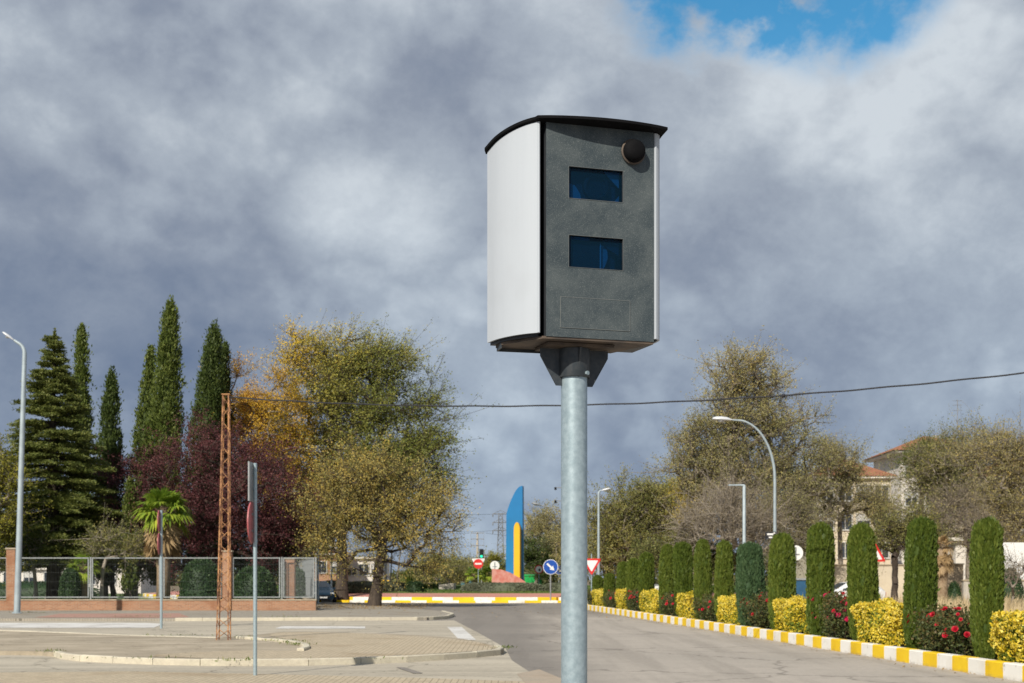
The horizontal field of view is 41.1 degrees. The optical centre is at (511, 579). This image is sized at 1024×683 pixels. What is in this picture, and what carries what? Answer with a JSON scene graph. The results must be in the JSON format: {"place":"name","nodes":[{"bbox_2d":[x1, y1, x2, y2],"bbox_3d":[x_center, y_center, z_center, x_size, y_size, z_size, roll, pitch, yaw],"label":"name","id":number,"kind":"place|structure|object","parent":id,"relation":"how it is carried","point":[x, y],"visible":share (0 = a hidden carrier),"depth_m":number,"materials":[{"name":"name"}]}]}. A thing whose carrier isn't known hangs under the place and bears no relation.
{"place":"outdoors","nodes":[
{"label":"outdoors","id":0,"kind":"place"},
{"bbox_2d":[1,568,155,592],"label":"park building","id":1,"kind":"structure","parent":0,"point":[42,577],"depth_m":150.00,"materials":[{"name":"white glass"}]},
{"bbox_2d":[98,593,155,598],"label":"park lawn","id":2,"kind":"structure","parent":0,"point":[139,595],"depth_m":115.70,"materials":[{"name":"plant"}]},
{"bbox_2d":[0,425,53,585],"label":"park tree","id":3,"kind":"object","parent":2,"relation":"on","point":[8,474],"visible":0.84,"depth_m":71.01,"materials":[{"name":"green plant"}]},
{"bbox_2d":[3,498,83,598],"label":"park tree","id":4,"kind":"object","parent":2,"relation":"on","point":[39,548],"visible":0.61,"depth_m":73.75,"materials":[{"name":"green plant"}]},
{"bbox_2d":[0,580,99,598],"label":"park shrub","id":5,"kind":"object","parent":2,"relation":"on","point":[25,587],"visible":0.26,"depth_m":98.90,"materials":[{"name":"green plant"}]},
{"bbox_2d":[58,567,81,598],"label":"park shrub","id":6,"kind":"object","parent":2,"relation":"on","point":[67,584],"visible":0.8,"depth_m":69.61,"materials":[{"name":"green plant"}]},
{"bbox_2d":[0,328,141,598],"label":"cedar tree","id":7,"kind":"object","parent":2,"relation":"on","point":[55,487],"visible":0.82,"depth_m":75.19,"materials":[{"name":"green plant"}]},
{"bbox_2d":[66,322,96,569],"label":"italian cypress","id":8,"kind":"object","parent":2,"relation":"on","point":[82,353],"visible":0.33,"depth_m":85.81,"materials":[{"name":"green plant"}]},
{"bbox_2d":[66,552,99,598],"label":"fan palm","id":9,"kind":"object","parent":2,"relation":"on","point":[84,581],"visible":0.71,"depth_m":70.80,"materials":[{"name":"green plant"}]},
{"bbox_2d":[43,500,156,598],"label":"park tree","id":10,"kind":"object","parent":2,"relation":"on","point":[129,549],"visible":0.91,"depth_m":71.87,"materials":[{"name":"green plant"}]},
{"bbox_2d":[90,365,126,598],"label":"italian cypress","id":11,"kind":"object","parent":2,"relation":"on","point":[110,435],"visible":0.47,"depth_m":81.71,"materials":[{"name":"green plant"}]},
{"bbox_2d":[84,445,151,598],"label":"plum tree","id":12,"kind":"object","parent":2,"relation":"on","point":[112,585],"visible":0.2,"depth_m":81.35,"materials":[{"name":"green plant"}]},
{"bbox_2d":[117,476,140,598],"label":"italian cypress","id":13,"kind":"object","parent":2,"relation":"on","point":[126,507],"visible":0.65,"depth_m":75.82,"materials":[{"name":"green plant"}]},
{"bbox_2d":[123,343,156,598],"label":"italian cypress","id":14,"kind":"object","parent":2,"relation":"on","point":[144,386],"visible":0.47,"depth_m":87.73,"materials":[{"name":"green plant"}]},
{"bbox_2d":[129,484,194,598],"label":"fan palm","id":15,"kind":"object","parent":2,"relation":"on","point":[161,499],"visible":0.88,"depth_m":69.51,"materials":[{"name":"green plant"}]},
{"bbox_2d":[135,294,190,588],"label":"italian cypress","id":16,"kind":"object","parent":2,"relation":"on","point":[167,388],"visible":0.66,"depth_m":83.58,"materials":[{"name":"green plant"}]},
{"bbox_2d":[178,556,221,598],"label":"park shrub","id":17,"kind":"object","parent":2,"relation":"on","point":[200,577],"visible":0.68,"depth_m":67.76,"materials":[{"name":"green plant"}]},
{"bbox_2d":[0,602,449,620],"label":"pavement","id":18,"kind":"structure","parent":0,"point":[27,615],"depth_m":59.23,"materials":[{"name":"grey concrete"}]},
{"bbox_2d":[2,332,26,612],"bbox_3d":[-21.676,-4.644,59.483,1.048,12.280,0.428,0,0,-9],"label":"street lamp","id":19,"kind":"object","parent":18,"relation":"on","point":[17,588],"visible":1,"depth_m":59.41,"materials":[{"name":"metal"}]},
{"bbox_2d":[41,613,187,617],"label":"crossing paving","id":20,"kind":"structure","parent":18,"relation":"on","point":[132,615],"depth_m":55.75,"materials":[{"name":"grey concrete"}]},
{"bbox_2d":[0,548,316,609],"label":"park fence","id":21,"kind":"object","parent":18,"relation":"on","point":[290,601],"visible":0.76,"depth_m":65.00,"materials":[{"name":"red brick"}]},
{"bbox_2d":[182,509,319,590],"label":"park tree","id":22,"kind":"object","parent":18,"relation":"on","point":[238,563],"visible":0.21,"depth_m":79.18,"materials":[{"name":"green plant"}]},
{"bbox_2d":[233,565,278,598],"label":"park shrub","id":23,"kind":"object","parent":18,"relation":"on","point":[269,588],"visible":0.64,"depth_m":68.22,"materials":[{"name":"green plant"}]},
{"bbox_2d":[278,567,305,598],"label":"park shrub","id":24,"kind":"object","parent":18,"relation":"on","point":[300,584],"visible":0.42,"depth_m":71.43,"materials":[{"name":"green plant"}]},
{"bbox_2d":[232,308,499,599],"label":"elm tree","id":25,"kind":"object","parent":18,"relation":"on","point":[336,369],"visible":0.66,"depth_m":93.99,"materials":[{"name":"green plant"}]},
{"bbox_2d":[275,417,482,605],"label":"elm tree","id":26,"kind":"object","parent":18,"relation":"on","point":[379,527],"visible":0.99,"depth_m":75.84,"materials":[{"name":"green plant"}]},
{"bbox_2d":[0,631,503,658],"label":"corner pavement","id":27,"kind":"structure","parent":0,"point":[20,643],"depth_m":31.34,"materials":[{"name":"beige concrete"}]},
{"bbox_2d":[216,394,230,639],"bbox_3d":[-7.113,-1.528,33.700,0.328,6.076,0.316,0,0,0],"label":"lattice pole","id":28,"kind":"object","parent":27,"relation":"on","point":[221,502],"visible":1,"depth_m":33.66,"materials":[{"name":"metal"}]},
{"bbox_2d":[227,372,1023,406],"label":"overhead cable","id":29,"kind":"object","parent":28,"relation":"attached to","point":[783,395],"visible":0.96,"depth_m":30.42,"materials":[{"name":"rubber"}]},
{"bbox_2d":[155,632,493,658],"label":"corner blocks","id":30,"kind":"structure","parent":27,"relation":"on","point":[335,645],"depth_m":29.84,"materials":[{"name":"beige concrete"}]},
{"bbox_2d":[0,671,524,682],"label":"paving","id":31,"kind":"structure","parent":0,"point":[102,677],"depth_m":21.77,"materials":[{"name":"beige concrete"}]},
{"bbox_2d":[247,461,256,674],"bbox_3d":[-4.253,-0.160,22.500,0.102,3.520,0.682,0,0,1],"label":"traffic sign","id":32,"kind":"object","parent":31,"relation":"on","point":[252,507],"visible":0.95,"depth_m":22.47,"materials":[{"name":"metal"}]},
{"bbox_2d":[0,620,527,681],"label":"side street","id":33,"kind":"structure","parent":0,"point":[504,667],"depth_m":26.01,"materials":[{"name":"concrete"}]},
{"bbox_2d":[0,623,159,627],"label":"road marking","id":34,"kind":"object","parent":33,"relation":"on","point":[77,625],"visible":1,"depth_m":46.55,"materials":[{"name":"paint"}]},
{"bbox_2d":[157,510,162,627],"bbox_3d":[-11.322,-0.314,43.998,0.122,3.828,0.701,0,0,-6],"label":"traffic sign","id":35,"kind":"object","parent":33,"relation":"on","point":[160,530],"visible":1,"depth_m":43.96,"materials":[{"name":"metal"}]},
{"bbox_2d":[53,645,503,665],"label":"pavement kerb","id":36,"kind":"structure","parent":33,"relation":"on","point":[284,661],"depth_m":25.53,"materials":[{"name":"concrete"}]},
{"bbox_2d":[170,580,767,591],"bbox_3d":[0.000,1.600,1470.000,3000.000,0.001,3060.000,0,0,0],"label":"ground","id":37,"kind":"structure","parent":0,"point":[177,588],"depth_m":261.74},
{"bbox_2d":[348,557,392,581],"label":"building","id":38,"kind":"structure","parent":37,"relation":"on","point":[352,577],"depth_m":165.00,"materials":[{"name":"white glass"}]},
{"bbox_2d":[2,546,768,585],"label":"wood","id":39,"kind":"object","parent":37,"relation":"on","point":[179,576],"visible":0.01,"depth_m":316.39,"materials":[{"name":"green plant"}]},
{"bbox_2d":[614,325,865,543],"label":"tall tree","id":40,"kind":"object","parent":37,"relation":"on","point":[733,431],"visible":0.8,"depth_m":87.11,"materials":[{"name":"green plant"}]},
{"bbox_2d":[603,606,1002,660],"bbox_3d":[8.997,1.505,43.150,10.007,0.190,76.300,0,0,0],"label":"planting bed","id":41,"kind":"object","parent":37,"relation":"on","point":[903,646],"depth_m":26.98,"materials":[{"name":"soil"}]},
{"bbox_2d":[625,558,638,610],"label":"cypress column","id":42,"kind":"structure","parent":41,"relation":"on","point":[632,576],"depth_m":60.71,"materials":[{"name":"green plant"}]},
{"bbox_2d":[638,551,654,611],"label":"cypress column","id":43,"kind":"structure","parent":41,"relation":"on","point":[646,573],"depth_m":57.52,"materials":[{"name":"green plant"}]},
{"bbox_2d":[638,588,659,613],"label":"yellow hedge","id":44,"kind":"object","parent":41,"relation":"on","point":[648,603],"visible":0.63,"depth_m":54.81,"materials":[{"name":"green plant"}]},
{"bbox_2d":[658,543,673,614],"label":"cypress column","id":45,"kind":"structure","parent":41,"relation":"on","point":[665,579],"depth_m":53.20,"materials":[{"name":"green plant"}]},
{"bbox_2d":[655,590,677,616],"bbox_3d":[6.122,0.896,51.701,1.203,1.079,2.850,0,0,-5],"label":"rose bush","id":46,"kind":"object","parent":41,"relation":"on","point":[667,606],"visible":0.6,"depth_m":51.53,"materials":[{"name":"green plant"}]},
{"bbox_2d":[672,541,693,615],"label":"cypress column","id":47,"kind":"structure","parent":41,"relation":"on","point":[682,568],"depth_m":49.76,"materials":[{"name":"green plant"}]},
{"bbox_2d":[676,590,695,618],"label":"yellow hedge","id":48,"kind":"object","parent":41,"relation":"on","point":[684,603],"visible":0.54,"depth_m":48.01,"materials":[{"name":"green plant"}]},
{"bbox_2d":[688,590,716,621],"bbox_3d":[6.660,0.893,45.424,1.532,1.084,2.617,0,0,-5],"label":"rose bush","id":49,"kind":"object","parent":41,"relation":"on","point":[708,608],"visible":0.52,"depth_m":45.23,"materials":[{"name":"green plant"}]},
{"bbox_2d":[693,539,712,619],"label":"cypress column","id":50,"kind":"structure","parent":41,"relation":"on","point":[702,575],"depth_m":46.74,"materials":[{"name":"green plant"}]},
{"bbox_2d":[713,538,734,620],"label":"cypress column","id":51,"kind":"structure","parent":41,"relation":"on","point":[723,577],"depth_m":43.81,"materials":[{"name":"green plant"}]},
{"bbox_2d":[716,593,741,624],"bbox_3d":[6.907,0.933,42.242,1.046,1.047,2.723,0,0,-5],"label":"yellow hedge","id":52,"kind":"object","parent":41,"relation":"on","point":[727,612],"visible":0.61,"depth_m":41.72,"materials":[{"name":"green plant"}]},
{"bbox_2d":[712,416,775,531],"bbox_3d":[9.900,-2.656,58.000,2.793,8.512,0.411,0,0,0],"label":"street lamp","id":53,"kind":"object","parent":41,"relation":"on","point":[720,419],"visible":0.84,"depth_m":57.95,"materials":[{"name":"metal"}]},
{"bbox_2d":[735,541,765,626],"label":"cypress column","id":54,"kind":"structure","parent":41,"relation":"on","point":[750,574],"depth_m":40.20,"materials":[{"name":"green plant"}]},
{"bbox_2d":[736,589,796,628],"bbox_3d":[7.212,0.826,38.673,1.382,1.218,2.442,0,0,-5],"label":"rose bush","id":55,"kind":"object","parent":41,"relation":"on","point":[760,612],"visible":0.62,"depth_m":38.41,"materials":[{"name":"green plant"}]},
{"bbox_2d":[766,532,796,629],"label":"cypress column","id":56,"kind":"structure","parent":41,"relation":"on","point":[781,576],"depth_m":37.07,"materials":[{"name":"green plant"}]},
{"bbox_2d":[772,595,810,634],"bbox_3d":[7.460,0.926,35.665,1.041,1.074,2.610,0,0,-5],"label":"yellow hedge","id":57,"kind":"object","parent":41,"relation":"on","point":[790,613],"visible":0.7,"depth_m":34.99,"materials":[{"name":"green plant"}]},
{"bbox_2d":[805,520,835,635],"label":"cypress column","id":58,"kind":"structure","parent":41,"relation":"on","point":[820,560],"depth_m":33.67,"materials":[{"name":"green plant"}]},
{"bbox_2d":[807,588,851,639],"bbox_3d":[7.723,0.810,32.169,1.364,1.250,2.691,0,0,-5],"label":"rose bush","id":59,"kind":"object","parent":41,"relation":"on","point":[835,615],"visible":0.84,"depth_m":31.62,"materials":[{"name":"green plant"}]},
{"bbox_2d":[845,521,880,640],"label":"cypress column","id":60,"kind":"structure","parent":41,"relation":"on","point":[862,577],"depth_m":30.45,"materials":[{"name":"green plant"}]},
{"bbox_2d":[850,597,905,646],"bbox_3d":[7.989,0.916,29.106,1.054,1.087,2.544,0,0,-5],"label":"yellow hedge","id":61,"kind":"object","parent":41,"relation":"on","point":[877,622],"visible":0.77,"depth_m":28.47,"materials":[{"name":"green plant"}]},
{"bbox_2d":[901,514,940,649],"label":"cypress column","id":62,"kind":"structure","parent":41,"relation":"on","point":[920,579],"depth_m":27.24,"materials":[{"name":"green plant"}]},
{"bbox_2d":[907,597,973,655],"bbox_3d":[8.249,0.888,25.948,1.511,1.095,2.769,0,0,-5],"label":"rose bush","id":63,"kind":"object","parent":41,"relation":"on","point":[945,628],"visible":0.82,"depth_m":25.52,"materials":[{"name":"green plant"}]},
{"bbox_2d":[968,515,1007,658],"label":"cypress column","id":64,"kind":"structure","parent":41,"relation":"on","point":[986,585],"depth_m":24.04,"materials":[{"name":"green plant"}]},
{"bbox_2d":[987,608,1023,662],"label":"yellow hedge","id":65,"kind":"object","parent":41,"relation":"on","point":[1006,640],"visible":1,"depth_m":22.50,"materials":[{"name":"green plant"}]},
{"bbox_2d":[0,0,1023,579],"label":"sky","id":66,"kind":"structure","parent":0,"point":[843,179],"materials":[{"name":"grey"}]},
{"bbox_2d":[338,602,1023,682],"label":"road","id":67,"kind":"structure","parent":0,"point":[622,649],"depth_m":28.92,"materials":[{"name":"grey asphalt"}]},
{"bbox_2d":[180,318,231,566],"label":"italian cypress","id":68,"kind":"object","parent":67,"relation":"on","point":[209,391],"visible":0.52,"depth_m":89.53,"materials":[{"name":"green plant"}]},
{"bbox_2d":[95,403,337,598],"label":"plum tree","id":69,"kind":"object","parent":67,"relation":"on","point":[271,518],"visible":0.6,"depth_m":76.83,"materials":[{"name":"purple plant"}]},
{"bbox_2d":[217,339,237,532],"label":"italian cypress","id":70,"kind":"object","parent":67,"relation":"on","point":[226,346],"visible":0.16,"depth_m":91.83,"materials":[{"name":"green plant"}]},
{"bbox_2d":[198,347,327,572],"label":"amber tree","id":71,"kind":"object","parent":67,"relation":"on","point":[248,408],"visible":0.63,"depth_m":91.03,"materials":[{"name":"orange plant"}]},
{"bbox_2d":[175,611,453,620],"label":"pavement kerb","id":72,"kind":"structure","parent":67,"relation":"on","point":[450,615],"depth_m":52.37,"materials":[{"name":"concrete"}]},
{"bbox_2d":[314,581,336,601],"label":"parked car","id":73,"kind":"object","parent":67,"relation":"on","point":[325,588],"visible":0.42,"depth_m":92.53,"materials":[{"name":"blue paint"}]},
{"bbox_2d":[124,596,590,602],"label":"roundabout kerb","id":74,"kind":"structure","parent":67,"relation":"on","point":[456,601],"depth_m":91.52,"materials":[{"name":"yellow paint"}]},
{"bbox_2d":[517,669,560,682],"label":"ground patch","id":75,"kind":"object","parent":67,"relation":"on","point":[537,676],"visible":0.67,"depth_m":21.93,"materials":[{"name":"beige concrete"}]},
{"bbox_2d":[485,115,667,682],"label":"speed camera","id":76,"kind":"object","parent":67,"relation":"on","point":[573,251],"visible":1,"depth_m":6.21,"materials":[{"name":"grey paint"}]},
{"bbox_2d":[294,603,1013,682],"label":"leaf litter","id":77,"kind":"object","parent":67,"relation":"on","point":[503,610],"visible":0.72,"depth_m":70.96,"materials":[{"name":"brown plant"}]},
{"bbox_2d":[654,452,738,584],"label":"roadside tree","id":78,"kind":"object","parent":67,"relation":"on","point":[684,499],"visible":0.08,"depth_m":96.01,"materials":[{"name":"green plant"}]},
{"bbox_2d":[587,603,1023,681],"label":"striped kerb","id":79,"kind":"structure","parent":67,"relation":"on","point":[1014,671],"depth_m":28.74,"materials":[{"name":"yellow paint"}]},
{"bbox_2d":[796,458,897,577],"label":"apartment house","id":80,"kind":"structure","parent":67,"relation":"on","point":[847,528],"depth_m":118.00,"materials":[{"name":"paint"}]},
{"bbox_2d":[785,423,920,563],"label":"garden tree","id":81,"kind":"object","parent":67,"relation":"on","point":[851,475],"visible":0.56,"depth_m":91.25,"materials":[{"name":"green plant"}]},
{"bbox_2d":[880,423,947,513],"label":"garden tree","id":82,"kind":"object","parent":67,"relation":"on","point":[922,440],"visible":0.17,"depth_m":111.60,"materials":[{"name":"green plant"}]},
{"bbox_2d":[864,404,1014,547],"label":"garden tree","id":83,"kind":"object","parent":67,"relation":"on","point":[917,472],"visible":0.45,"depth_m":95.15,"materials":[{"name":"green plant"}]},
{"bbox_2d":[939,538,1023,578],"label":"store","id":84,"kind":"structure","parent":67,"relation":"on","point":[956,558],"depth_m":92.00,"materials":[{"name":"white paint"}]},
{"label":"roundabout step","id":85,"kind":"structure","parent":67,"relation":"on","visible":0},
{"bbox_2d":[143,592,560,600],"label":"roundabout kerb","id":86,"kind":"structure","parent":85,"relation":"on","point":[447,598],"depth_m":93.11,"materials":[{"name":"white paint"}]},
{"bbox_2d":[147,591,767,596],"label":"roundabout apron","id":87,"kind":"object","parent":85,"relation":"on","point":[458,594],"visible":0.03,"depth_m":95.55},
{"bbox_2d":[276,585,767,592],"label":"roundabout lawn","id":88,"kind":"structure","parent":87,"relation":"on","point":[466,592],"depth_m":98.27,"materials":[{"name":"plant"}]},
{"bbox_2d":[347,581,400,592],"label":"clipped hedge","id":89,"kind":"object","parent":88,"relation":"on","point":[356,586],"visible":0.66,"depth_m":98.61,"materials":[{"name":"green plant"}]},
{"bbox_2d":[396,548,476,583],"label":"tree","id":90,"kind":"object","parent":88,"relation":"on","point":[457,565],"visible":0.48,"depth_m":148.63,"materials":[{"name":"green plant"}]},
{"bbox_2d":[460,582,543,591],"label":"clipped hedge","id":91,"kind":"object","parent":88,"relation":"on","point":[506,586],"visible":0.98,"depth_m":97.89,"materials":[{"name":"green plant"}]},
{"bbox_2d":[492,486,524,582],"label":"roundabout monument","id":92,"kind":"object","parent":88,"relation":"on","point":[514,572],"visible":0.93,"depth_m":124.59,"materials":[{"name":"blue paint"}]},
{"bbox_2d":[524,531,560,583],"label":"tree","id":93,"kind":"object","parent":88,"relation":"on","point":[533,558],"visible":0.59,"depth_m":144.90,"materials":[{"name":"green plant"}]},
{"bbox_2d":[498,497,594,579],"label":"tree","id":94,"kind":"object","parent":88,"relation":"on","point":[538,525],"visible":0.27,"depth_m":151.21,"materials":[{"name":"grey plant"}]},
{"bbox_2d":[537,524,595,582],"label":"tree","id":95,"kind":"object","parent":88,"relation":"on","point":[555,545],"visible":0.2,"depth_m":129.77,"materials":[{"name":"green plant"}]},
{"bbox_2d":[559,462,690,583],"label":"roadside tree","id":96,"kind":"object","parent":88,"relation":"on","point":[618,534],"visible":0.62,"depth_m":96.55,"materials":[{"name":"green plant"}]},
{"bbox_2d":[803,590,1023,616],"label":"dry grass","id":97,"kind":"structure","parent":0,"point":[1016,605],"depth_m":52.89,"materials":[{"name":"beige plant"}]},
{"bbox_2d":[863,400,971,563],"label":"apartment house","id":98,"kind":"structure","parent":0,"point":[878,458],"depth_m":133.93,"materials":[{"name":"ceramic"}]},
{"label":"field","id":99,"kind":"structure","parent":0,"visible":0},
{"bbox_2d":[604,519,746,586],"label":"roadside tree","id":100,"kind":"object","parent":99,"relation":"on","point":[652,549],"visible":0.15,"depth_m":81.68,"materials":[{"name":"green plant"}]},
{"bbox_2d":[651,440,806,577],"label":"twiggy tree","id":101,"kind":"object","parent":99,"relation":"on","point":[729,498],"visible":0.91,"depth_m":79.32,"materials":[{"name":"brown plant"}]},
{"bbox_2d":[731,463,855,577],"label":"twiggy tree","id":102,"kind":"object","parent":99,"relation":"on","point":[797,502],"visible":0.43,"depth_m":83.08,"materials":[{"name":"brown plant"}]},
{"bbox_2d":[834,564,904,597],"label":"yard wall","id":103,"kind":"structure","parent":99,"relation":"on","point":[884,580],"depth_m":87.85,"materials":[{"name":"paint"}]},
{"bbox_2d":[834,481,970,598],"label":"garden tree","id":104,"kind":"object","parent":99,"relation":"on","point":[898,543],"visible":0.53,"depth_m":77.56,"materials":[{"name":"green plant"}]},
{"bbox_2d":[937,534,954,600],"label":"fan palm","id":105,"kind":"object","parent":99,"relation":"on","point":[945,562],"visible":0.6,"depth_m":71.69,"materials":[{"name":"beige plant"}]},
{"bbox_2d":[878,465,1020,598],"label":"garden tree","id":106,"kind":"object","parent":99,"relation":"on","point":[967,528],"visible":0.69,"depth_m":79.76,"materials":[{"name":"grey plant"}]},
{"bbox_2d":[928,400,1023,552],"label":"garden tree","id":107,"kind":"object","parent":99,"relation":"on","point":[1012,505],"visible":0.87,"depth_m":87.14,"materials":[{"name":"green plant"}]},
{"bbox_2d":[965,534,1023,604],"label":"garden shrub","id":108,"kind":"object","parent":99,"relation":"on","point":[1011,571],"visible":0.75,"depth_m":51.87,"materials":[{"name":"green plant"}]},
{"bbox_2d":[1003,542,1023,578],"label":"white board","id":109,"kind":"object","parent":99,"relation":"on","point":[1018,547],"visible":0.22,"depth_m":83.97,"materials":[{"name":"metal"}]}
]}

